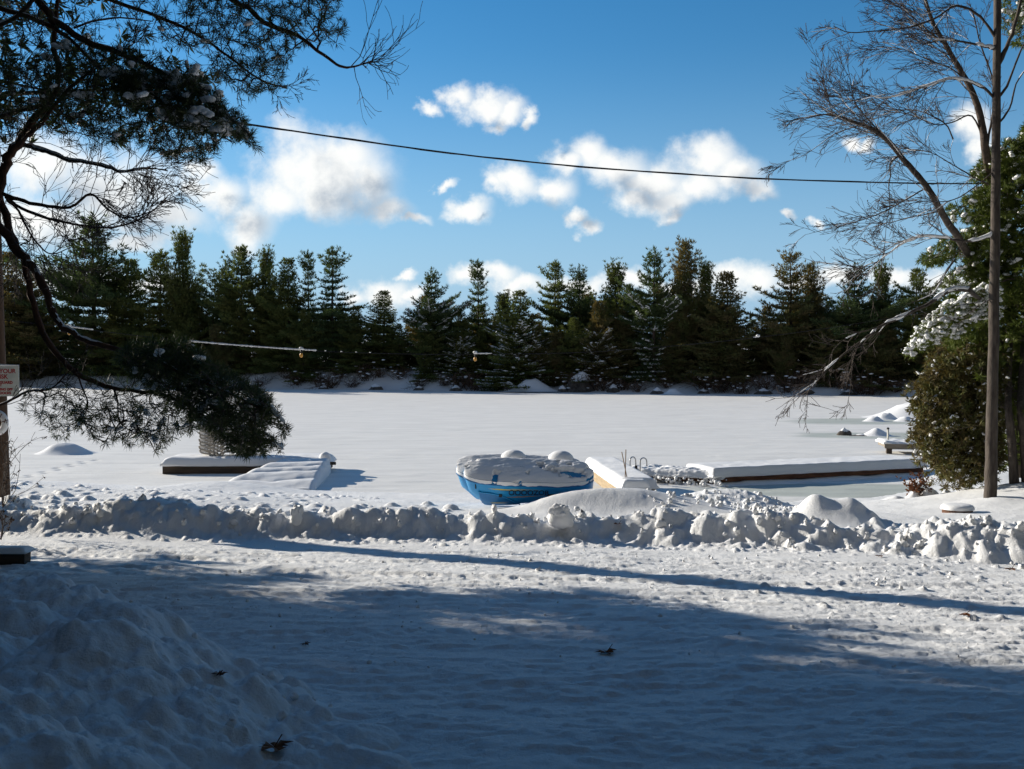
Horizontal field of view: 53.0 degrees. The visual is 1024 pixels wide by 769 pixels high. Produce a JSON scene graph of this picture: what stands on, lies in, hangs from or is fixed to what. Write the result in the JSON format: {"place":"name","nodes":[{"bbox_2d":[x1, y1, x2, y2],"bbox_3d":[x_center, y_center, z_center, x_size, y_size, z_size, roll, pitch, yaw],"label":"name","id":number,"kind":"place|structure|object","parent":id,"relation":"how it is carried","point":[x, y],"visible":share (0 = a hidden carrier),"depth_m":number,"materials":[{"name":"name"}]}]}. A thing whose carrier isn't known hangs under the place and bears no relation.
{"place":"outdoors","nodes":[
{"label":"outdoors","id":0,"kind":"place"},
{"bbox_2d":[160,452,336,473],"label":"dock platform","id":1,"kind":"structure","parent":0,"point":[196,463],"depth_m":32.87,"materials":[{"name":"brown wood"}]},
{"bbox_2d":[19,340,937,396],"bbox_3d":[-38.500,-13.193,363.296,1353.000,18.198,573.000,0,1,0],"label":"shore","id":2,"kind":"structure","parent":0,"point":[385,382],"depth_m":131.67,"materials":[{"name":"snow"}]},
{"bbox_2d":[2,250,66,379],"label":"conifer","id":3,"kind":"object","parent":2,"relation":"on","point":[15,328],"visible":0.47,"depth_m":152.00,"materials":[{"name":"green plant"}]},
{"bbox_2d":[4,269,71,379],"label":"conifer","id":4,"kind":"object","parent":2,"relation":"on","point":[31,340],"visible":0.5,"depth_m":152.37,"materials":[{"name":"green plant"}]},
{"bbox_2d":[3,210,151,375],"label":"conifer","id":5,"kind":"object","parent":2,"relation":"on","point":[108,285],"visible":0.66,"depth_m":151.10,"materials":[{"name":"green plant"}]},
{"bbox_2d":[70,312,113,375],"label":"conifer","id":6,"kind":"object","parent":2,"relation":"on","point":[91,348],"visible":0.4,"depth_m":152.66,"materials":[{"name":"green plant"}]},
{"bbox_2d":[62,258,158,376],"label":"conifer","id":7,"kind":"object","parent":2,"relation":"on","point":[122,314],"visible":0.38,"depth_m":152.63,"materials":[{"name":"green plant"}]},
{"bbox_2d":[87,248,180,377],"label":"conifer","id":8,"kind":"object","parent":2,"relation":"on","point":[153,328],"visible":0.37,"depth_m":150.55,"materials":[{"name":"green plant"}]},
{"bbox_2d":[153,225,206,362],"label":"conifer","id":9,"kind":"object","parent":2,"relation":"on","point":[181,302],"visible":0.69,"depth_m":150.81,"materials":[{"name":"green plant"}]},
{"bbox_2d":[169,317,210,375],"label":"conifer","id":10,"kind":"object","parent":2,"relation":"on","point":[191,329],"visible":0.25,"depth_m":146.54,"materials":[{"name":"green plant"}]},
{"bbox_2d":[170,286,219,355],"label":"conifer","id":11,"kind":"object","parent":2,"relation":"on","point":[204,310],"visible":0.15,"depth_m":151.67,"materials":[{"name":"green plant"}]},
{"bbox_2d":[201,322,238,375],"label":"conifer","id":12,"kind":"object","parent":2,"relation":"on","point":[218,350],"visible":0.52,"depth_m":142.90,"materials":[{"name":"green plant"}]},
{"bbox_2d":[194,259,252,368],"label":"conifer","id":13,"kind":"object","parent":2,"relation":"on","point":[215,313],"visible":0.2,"depth_m":149.19,"materials":[{"name":"green plant"}]},
{"bbox_2d":[221,330,254,374],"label":"conifer","id":14,"kind":"object","parent":2,"relation":"on","point":[248,352],"visible":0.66,"depth_m":144.03,"materials":[{"name":"green plant"}]},
{"bbox_2d":[200,244,281,375],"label":"conifer","id":15,"kind":"object","parent":2,"relation":"on","point":[237,290],"visible":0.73,"depth_m":143.71,"materials":[{"name":"green plant"}]},
{"bbox_2d":[240,310,274,372],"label":"conifer","id":16,"kind":"object","parent":2,"relation":"on","point":[257,338],"visible":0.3,"depth_m":144.78,"materials":[{"name":"green plant"}]},
{"bbox_2d":[246,244,286,366],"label":"conifer","id":17,"kind":"object","parent":2,"relation":"on","point":[267,256],"visible":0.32,"depth_m":145.45,"materials":[{"name":"green plant"}]},
{"bbox_2d":[238,257,322,373],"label":"conifer","id":18,"kind":"object","parent":2,"relation":"on","point":[286,294],"visible":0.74,"depth_m":140.99,"materials":[{"name":"green plant"}]},
{"bbox_2d":[281,248,319,361],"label":"conifer","id":19,"kind":"object","parent":2,"relation":"on","point":[305,263],"visible":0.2,"depth_m":143.45,"materials":[{"name":"green plant"}]},
{"bbox_2d":[279,309,332,382],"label":"conifer","id":20,"kind":"object","parent":2,"relation":"on","point":[303,342],"visible":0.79,"depth_m":137.13,"materials":[{"name":"green plant"}]},
{"bbox_2d":[304,370,348,388],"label":"bare shrub","id":21,"kind":"object","parent":2,"relation":"on","point":[327,382],"visible":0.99,"depth_m":134.11,"materials":[{"name":"brown plant"}]},
{"bbox_2d":[287,245,375,370],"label":"conifer","id":22,"kind":"object","parent":2,"relation":"on","point":[335,316],"visible":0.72,"depth_m":137.09,"materials":[{"name":"green plant"}]},
{"bbox_2d":[323,305,381,373],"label":"conifer","id":23,"kind":"object","parent":2,"relation":"on","point":[356,347],"visible":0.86,"depth_m":135.31,"materials":[{"name":"green plant"}]},
{"bbox_2d":[354,359,384,380],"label":"bare shrub","id":24,"kind":"object","parent":2,"relation":"on","point":[362,376],"visible":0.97,"depth_m":133.67,"materials":[{"name":"brown plant"}]},
{"bbox_2d":[350,290,412,368],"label":"conifer","id":25,"kind":"object","parent":2,"relation":"on","point":[385,318],"visible":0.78,"depth_m":136.57,"materials":[{"name":"green plant"}]},
{"bbox_2d":[378,323,415,371],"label":"conifer","id":26,"kind":"object","parent":2,"relation":"on","point":[399,336],"visible":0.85,"depth_m":135.61,"materials":[{"name":"green plant"}]},
{"bbox_2d":[400,294,436,367],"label":"conifer","id":27,"kind":"object","parent":2,"relation":"on","point":[413,362],"visible":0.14,"depth_m":138.60,"materials":[{"name":"green plant"}]},
{"bbox_2d":[404,319,445,382],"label":"conifer","id":28,"kind":"object","parent":2,"relation":"on","point":[422,351],"visible":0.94,"depth_m":130.16,"materials":[{"name":"green plant"}]},
{"bbox_2d":[400,266,474,373],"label":"conifer","id":29,"kind":"object","parent":2,"relation":"on","point":[437,315],"visible":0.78,"depth_m":130.59,"materials":[{"name":"green plant"}]},
{"bbox_2d":[418,309,468,372],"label":"conifer","id":30,"kind":"object","parent":2,"relation":"on","point":[449,331],"visible":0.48,"depth_m":130.56,"materials":[{"name":"green plant"}]},
{"bbox_2d":[441,366,474,388],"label":"bare shrub","id":31,"kind":"object","parent":2,"relation":"on","point":[454,378],"visible":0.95,"depth_m":127.08,"materials":[{"name":"brown plant"}]},
{"bbox_2d":[434,312,486,382],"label":"conifer","id":32,"kind":"object","parent":2,"relation":"on","point":[457,347],"visible":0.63,"depth_m":129.53,"materials":[{"name":"green plant"}]},
{"bbox_2d":[449,259,494,366],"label":"conifer","id":33,"kind":"object","parent":2,"relation":"on","point":[475,274],"visible":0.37,"depth_m":132.95,"materials":[{"name":"green plant"}]},
{"bbox_2d":[450,329,497,383],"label":"conifer","id":34,"kind":"object","parent":2,"relation":"on","point":[480,348],"visible":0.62,"depth_m":128.77,"materials":[{"name":"green plant"}]},
{"bbox_2d":[460,369,495,390],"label":"bare shrub","id":35,"kind":"object","parent":2,"relation":"on","point":[475,386],"visible":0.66,"depth_m":126.14,"materials":[{"name":"brown plant"}]},
{"bbox_2d":[483,289,520,370],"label":"conifer","id":36,"kind":"object","parent":2,"relation":"on","point":[500,299],"visible":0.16,"depth_m":130.78,"materials":[{"name":"green plant"}]},
{"bbox_2d":[474,289,554,391],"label":"conifer","id":37,"kind":"object","parent":2,"relation":"on","point":[520,329],"visible":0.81,"depth_m":123.52,"materials":[{"name":"green plant"}]},
{"bbox_2d":[501,378,559,391],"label":"snow mound","id":38,"kind":"object","parent":2,"relation":"on","point":[536,385],"visible":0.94,"depth_m":120.64,"materials":[{"name":"snow"}]},
{"bbox_2d":[512,312,562,382],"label":"conifer","id":39,"kind":"object","parent":2,"relation":"on","point":[536,343],"visible":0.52,"depth_m":124.33,"materials":[{"name":"green plant"}]},
{"bbox_2d":[538,330,568,385],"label":"conifer","id":40,"kind":"object","parent":2,"relation":"on","point":[556,363],"visible":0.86,"depth_m":123.66,"materials":[{"name":"green plant"}]},
{"bbox_2d":[536,258,581,369],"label":"conifer","id":41,"kind":"object","parent":2,"relation":"on","point":[553,289],"visible":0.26,"depth_m":129.26,"materials":[{"name":"green plant"}]},
{"bbox_2d":[527,263,597,372],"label":"conifer","id":42,"kind":"object","parent":2,"relation":"on","point":[580,309],"visible":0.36,"depth_m":128.35,"materials":[{"name":"green plant"}]},
{"bbox_2d":[550,317,592,384],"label":"conifer","id":43,"kind":"object","parent":2,"relation":"on","point":[571,336],"visible":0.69,"depth_m":123.07,"materials":[{"name":"green plant"}]},
{"bbox_2d":[566,371,595,392],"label":"boulder","id":44,"kind":"object","parent":2,"relation":"on","point":[581,388],"visible":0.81,"depth_m":120.50,"materials":[{"name":"white"}]},
{"bbox_2d":[561,299,630,382],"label":"conifer","id":45,"kind":"object","parent":2,"relation":"on","point":[591,344],"visible":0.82,"depth_m":121.82,"materials":[{"name":"green plant"}]},
{"bbox_2d":[587,256,644,367],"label":"conifer","id":46,"kind":"object","parent":2,"relation":"on","point":[612,304],"visible":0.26,"depth_m":125.23,"materials":[{"name":"green plant"}]},
{"bbox_2d":[594,309,650,381],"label":"conifer","id":47,"kind":"object","parent":2,"relation":"on","point":[623,345],"visible":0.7,"depth_m":121.95,"materials":[{"name":"green plant"}]},
{"bbox_2d":[608,245,695,382],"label":"conifer","id":48,"kind":"object","parent":2,"relation":"on","point":[642,309],"visible":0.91,"depth_m":120.01,"materials":[{"name":"green plant"}]},
{"bbox_2d":[651,321,697,383],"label":"conifer","id":49,"kind":"object","parent":2,"relation":"on","point":[668,353],"visible":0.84,"depth_m":119.17,"materials":[{"name":"green plant"}]},
{"bbox_2d":[651,235,711,372],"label":"conifer","id":50,"kind":"object","parent":2,"relation":"on","point":[684,273],"visible":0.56,"depth_m":120.15,"materials":[{"name":"green plant"}]},
{"bbox_2d":[679,369,724,390],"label":"bare shrub","id":51,"kind":"object","parent":2,"relation":"on","point":[707,385],"visible":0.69,"depth_m":116.12,"materials":[{"name":"brown plant"}]},
{"bbox_2d":[683,256,726,364],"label":"conifer","id":52,"kind":"object","parent":2,"relation":"on","point":[705,274],"visible":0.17,"depth_m":120.55,"materials":[{"name":"green plant"}]},
{"bbox_2d":[679,329,730,382],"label":"conifer","id":53,"kind":"object","parent":2,"relation":"on","point":[697,366],"visible":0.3,"depth_m":117.30,"materials":[{"name":"green plant"}]},
{"bbox_2d":[704,371,734,392],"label":"bare shrub","id":54,"kind":"object","parent":2,"relation":"on","point":[720,384],"visible":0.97,"depth_m":114.99,"materials":[{"name":"brown plant"}]},
{"bbox_2d":[673,270,773,385],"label":"conifer","id":55,"kind":"object","parent":2,"relation":"on","point":[724,321],"visible":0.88,"depth_m":116.42,"materials":[{"name":"green plant"}]},
{"bbox_2d":[722,327,750,378],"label":"conifer","id":56,"kind":"object","parent":2,"relation":"on","point":[731,361],"visible":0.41,"depth_m":116.44,"materials":[{"name":"green plant"}]},
{"bbox_2d":[740,371,782,390],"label":"bare shrub","id":57,"kind":"object","parent":2,"relation":"on","point":[759,385],"visible":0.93,"depth_m":113.87,"materials":[{"name":"brown plant"}]},
{"bbox_2d":[747,330,776,375],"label":"conifer","id":58,"kind":"object","parent":2,"relation":"on","point":[758,363],"visible":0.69,"depth_m":117.54,"materials":[{"name":"green plant"}]},
{"bbox_2d":[749,305,794,371],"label":"conifer","id":59,"kind":"object","parent":2,"relation":"on","point":[762,326],"visible":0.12,"depth_m":120.56,"materials":[{"name":"green plant"}]},
{"bbox_2d":[767,334,798,383],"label":"conifer","id":60,"kind":"object","parent":2,"relation":"on","point":[784,362],"visible":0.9,"depth_m":114.01,"materials":[{"name":"green plant"}]},
{"bbox_2d":[760,371,813,394],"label":"bare shrub","id":61,"kind":"object","parent":2,"relation":"on","point":[786,387],"visible":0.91,"depth_m":112.38,"materials":[{"name":"brown plant"}]},
{"bbox_2d":[742,249,836,375],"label":"conifer","id":62,"kind":"object","parent":2,"relation":"on","point":[799,308],"visible":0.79,"depth_m":115.83,"materials":[{"name":"green plant"}]},
{"bbox_2d":[794,260,832,375],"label":"conifer","id":63,"kind":"object","parent":2,"relation":"on","point":[812,282],"visible":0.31,"depth_m":117.11,"materials":[{"name":"green plant"}]},
{"bbox_2d":[796,317,853,386],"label":"conifer","id":64,"kind":"object","parent":2,"relation":"on","point":[819,356],"visible":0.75,"depth_m":111.99,"materials":[{"name":"green plant"}]},
{"bbox_2d":[835,369,866,394],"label":"bare shrub","id":65,"kind":"object","parent":2,"relation":"on","point":[857,391],"visible":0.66,"depth_m":109.09,"materials":[{"name":"brown plant"}]},
{"bbox_2d":[809,261,915,381],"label":"conifer","id":66,"kind":"object","parent":2,"relation":"on","point":[859,315],"visible":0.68,"depth_m":111.36,"materials":[{"name":"green plant"}]},
{"bbox_2d":[846,371,898,394],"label":"bare shrub","id":67,"kind":"object","parent":2,"relation":"on","point":[867,390],"visible":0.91,"depth_m":108.33,"materials":[{"name":"brown plant"}]},
{"bbox_2d":[857,258,907,375],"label":"conifer","id":68,"kind":"object","parent":2,"relation":"on","point":[883,281],"visible":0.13,"depth_m":113.92,"materials":[{"name":"green plant"}]},
{"bbox_2d":[852,316,918,390],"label":"conifer","id":69,"kind":"object","parent":2,"relation":"on","point":[886,354],"visible":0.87,"depth_m":109.26,"materials":[{"name":"green plant"}]},
{"bbox_2d":[878,267,961,377],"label":"conifer","id":70,"kind":"object","parent":2,"relation":"on","point":[918,283],"visible":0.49,"depth_m":109.77,"materials":[{"name":"green plant"}]},
{"bbox_2d":[907,308,943,367],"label":"conifer","id":71,"kind":"object","parent":2,"relation":"on","point":[920,360],"visible":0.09,"depth_m":108.00,"materials":[{"name":"green plant"}]},
{"bbox_2d":[7,386,969,501],"bbox_3d":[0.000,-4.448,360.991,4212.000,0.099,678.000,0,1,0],"label":"lake","id":72,"kind":"structure","parent":0,"point":[412,441],"depth_m":50.31,"materials":[{"name":"snow"}]},
{"bbox_2d":[35,442,97,455],"bbox_3d":[-17.496,2.518,40.283,3.455,0.490,2.895,0,1,0],"label":"snow mound","id":73,"kind":"object","parent":72,"relation":"on","point":[62,449],"visible":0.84,"depth_m":39.78,"materials":[{"name":"snow"}]},
{"bbox_2d":[686,455,928,487],"bbox_3d":[9.241,2.639,31.823,8.250,0.542,2.112,-1,1,-22],"label":"dock","id":74,"kind":"object","parent":72,"relation":"on","point":[766,472],"visible":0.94,"depth_m":31.27,"materials":[{"name":"white wood"}]},
{"bbox_2d":[875,427,972,453],"bbox_3d":[16.327,2.206,40.562,3.480,1.018,1.570,0,1,8],"label":"dock","id":75,"kind":"object","parent":72,"relation":"on","point":[888,444],"visible":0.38,"depth_m":40.03,"materials":[{"name":"white wood"}]},
{"bbox_2d":[0,436,1023,768],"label":"ground","id":76,"kind":"structure","parent":0,"point":[92,676],"depth_m":7.42,"materials":[{"name":"snow"}]},
{"bbox_2d":[0,26,10,495],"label":"utility pole","id":77,"kind":"object","parent":76,"relation":"on","point":[4,408],"visible":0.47,"depth_m":16.95,"materials":[{"name":"brown wood"}]},
{"bbox_2d":[0,364,18,395],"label":"warning sign","id":78,"kind":"object","parent":77,"relation":"attached to","point":[9,377],"visible":1,"depth_m":16.80,"materials":[{"name":"white"}]},
{"bbox_2d":[4,299,993,360],"bbox_3d":[0.550,-1.060,19.122,18.527,1.258,0.656,0,1,-11],"label":"light string","id":79,"kind":"object","parent":77,"relation":"attached to","point":[301,349],"visible":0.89,"depth_m":18.74,"materials":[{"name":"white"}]},
{"bbox_2d":[3,81,1021,183],"bbox_3d":[3.058,-4.876,21.792,25.378,0.580,1.203,0,1,-20],"label":"overhead cable","id":80,"kind":"object","parent":77,"relation":"attached to","point":[275,128],"visible":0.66,"depth_m":21.70,"materials":[{"name":"black plastic"}]},
{"bbox_2d":[0,545,37,564],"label":"landscape timber","id":81,"kind":"object","parent":76,"relation":"on","point":[17,554],"visible":1,"depth_m":11.56,"materials":[{"name":"brown wood"}]},
{"bbox_2d":[0,443,45,507],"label":"dry weed","id":82,"kind":"object","parent":76,"relation":"on","point":[5,484],"visible":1,"depth_m":14.33,"materials":[{"name":"brown plant"}]},
{"bbox_2d":[0,419,46,466],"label":"dry weed","id":83,"kind":"object","parent":76,"relation":"on","point":[8,443],"visible":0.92,"depth_m":16.22,"materials":[{"name":"brown plant"}]},
{"bbox_2d":[0,0,423,463],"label":"pine tree","id":84,"kind":"object","parent":76,"relation":"on","point":[136,92],"visible":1,"depth_m":11.65,"materials":[{"name":"green plant"}]},
{"bbox_2d":[260,734,292,751],"bbox_3d":[-1.038,1.541,4.447,0.160,0.068,0.132,0,1,14],"label":"fallen leaf","id":85,"kind":"object","parent":76,"relation":"on","point":[278,746],"visible":0.98,"depth_m":4.44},
{"bbox_2d":[229,458,330,489],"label":"snowed steps","id":86,"kind":"structure","parent":76,"relation":"on","point":[306,473],"depth_m":29.87,"materials":[{"name":"white"}]},
{"bbox_2d":[290,504,302,525],"bbox_3d":[-3.033,1.878,14.447,0.176,0.390,0.132,0,1,-10],"label":"snow block","id":87,"kind":"object","parent":76,"relation":"on","point":[296,518],"depth_m":14.39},
{"bbox_2d":[0,488,1023,749],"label":"snow clods","id":88,"kind":"object","parent":76,"relation":"on","point":[100,512],"visible":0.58,"depth_m":13.50,"materials":[{"name":"snow"}]},
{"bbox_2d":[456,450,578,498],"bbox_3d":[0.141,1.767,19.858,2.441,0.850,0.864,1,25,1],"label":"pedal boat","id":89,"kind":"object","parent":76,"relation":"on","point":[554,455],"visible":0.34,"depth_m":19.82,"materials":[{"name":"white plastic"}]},
{"bbox_2d":[463,457,593,504],"bbox_3d":[0.309,1.857,19.329,2.441,0.769,0.851,2,25,1],"label":"pedal boat","id":90,"kind":"object","parent":76,"relation":"on","point":[504,481],"visible":0.95,"depth_m":19.05,"materials":[{"name":"blue plastic"}]},
{"bbox_2d":[546,503,579,529],"bbox_3d":[0.706,1.804,14.039,0.468,0.373,0.271,0,1,0],"label":"snow block","id":91,"kind":"object","parent":76,"relation":"on","point":[560,516],"depth_m":13.97,"materials":[{"name":"snow"}]},
{"bbox_2d":[585,457,658,490],"bbox_3d":[2.821,2.441,27.164,1.000,0.565,6.040,0,1,-4],"label":"dock","id":92,"kind":"object","parent":76,"relation":"on","point":[609,472],"visible":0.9,"depth_m":26.03,"materials":[{"name":"white wood"}]},
{"bbox_2d":[632,464,725,481],"bbox_3d":[4.966,2.639,31.043,3.200,0.417,1.470,1,1,24],"label":"dock","id":93,"kind":"object","parent":76,"relation":"on","point":[695,474],"visible":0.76,"depth_m":30.50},
{"bbox_2d":[653,476,728,486],"bbox_3d":[4.705,2.838,30.327,3.401,0.343,0.887,1,1,25],"label":"snow rubble","id":94,"kind":"object","parent":76,"relation":"on","point":[704,481],"visible":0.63,"depth_m":30.06,"materials":[{"name":"snow"}]},
{"bbox_2d":[759,23,1020,477],"bbox_3d":[9.657,-2.590,23.338,11.421,10.402,3.732,-1,1,-29],"label":"bare tree","id":95,"kind":"object","parent":76,"relation":"on","point":[953,230],"visible":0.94,"depth_m":22.24,"materials":[{"name":"grey plant"}]},
{"bbox_2d":[861,402,933,419],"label":"snow mound","id":96,"kind":"object","parent":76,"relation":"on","point":[897,411],"visible":0.21,"depth_m":65.29,"materials":[{"name":"snow"}]},
{"bbox_2d":[805,0,1023,497],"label":"bare tree","id":97,"kind":"object","parent":76,"relation":"on","point":[991,458],"visible":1,"depth_m":20.68,"materials":[{"name":"grey plant"}]},
{"bbox_2d":[895,469,934,495],"bbox_3d":[10.094,2.518,25.502,0.761,0.900,1.002,0,1,0],"label":"oak sprig","id":98,"kind":"object","parent":76,"relation":"on","point":[917,488],"visible":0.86,"depth_m":25.35,"materials":[{"name":"brown plant"}]},
{"bbox_2d":[812,0,1018,382],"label":"bare tree","id":99,"kind":"object","parent":76,"relation":"on","point":[984,137],"visible":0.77,"depth_m":23.45,"materials":[{"name":"grey plant"}]},
{"bbox_2d":[899,336,1012,491],"bbox_3d":[10.490,0.776,24.200,2.461,3.929,4.776,1,1,27],"label":"cedar","id":100,"kind":"object","parent":76,"relation":"on","point":[960,405],"visible":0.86,"depth_m":23.73,"materials":[{"name":"green plant"}]},
{"bbox_2d":[940,503,974,512],"bbox_3d":[8.361,2.347,19.257,0.598,0.220,0.599,0,1,0],"label":"stump","id":101,"kind":"object","parent":76,"relation":"on","point":[956,508],"visible":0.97,"depth_m":19.06,"materials":[{"name":"white"}]},
{"bbox_2d":[900,0,1023,420],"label":"hemlock","id":102,"kind":"object","parent":76,"relation":"on","point":[1011,294],"visible":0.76,"depth_m":23.89,"materials":[{"name":"green plant"}]},
{"bbox_2d":[998,282,1018,483],"bbox_3d":[11.808,-0.184,24.127,0.695,4.923,3.279,1,2,36],"label":"tree","id":103,"kind":"object","parent":76,"relation":"on","point":[1012,456],"visible":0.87,"depth_m":22.97,"materials":[{"name":"grey plant"}]},
{"bbox_2d":[999,382,1020,472],"bbox_3d":[14.021,1.251,27.541,3.391,2.741,2.431,0,1,0],"label":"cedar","id":104,"kind":"object","parent":76,"relation":"on","point":[1017,441],"visible":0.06,"depth_m":27.23,"materials":[{"name":"green plant"}]},
{"bbox_2d":[1002,305,1023,481],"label":"tree","id":105,"kind":"object","parent":76,"relation":"on","point":[1020,406],"visible":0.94,"depth_m":23.07,"materials":[{"name":"brown plant"}]},
{"bbox_2d":[0,0,1023,340],"label":"sky","id":106,"kind":"structure","parent":0,"point":[677,86],"materials":[{"name":"blue"}]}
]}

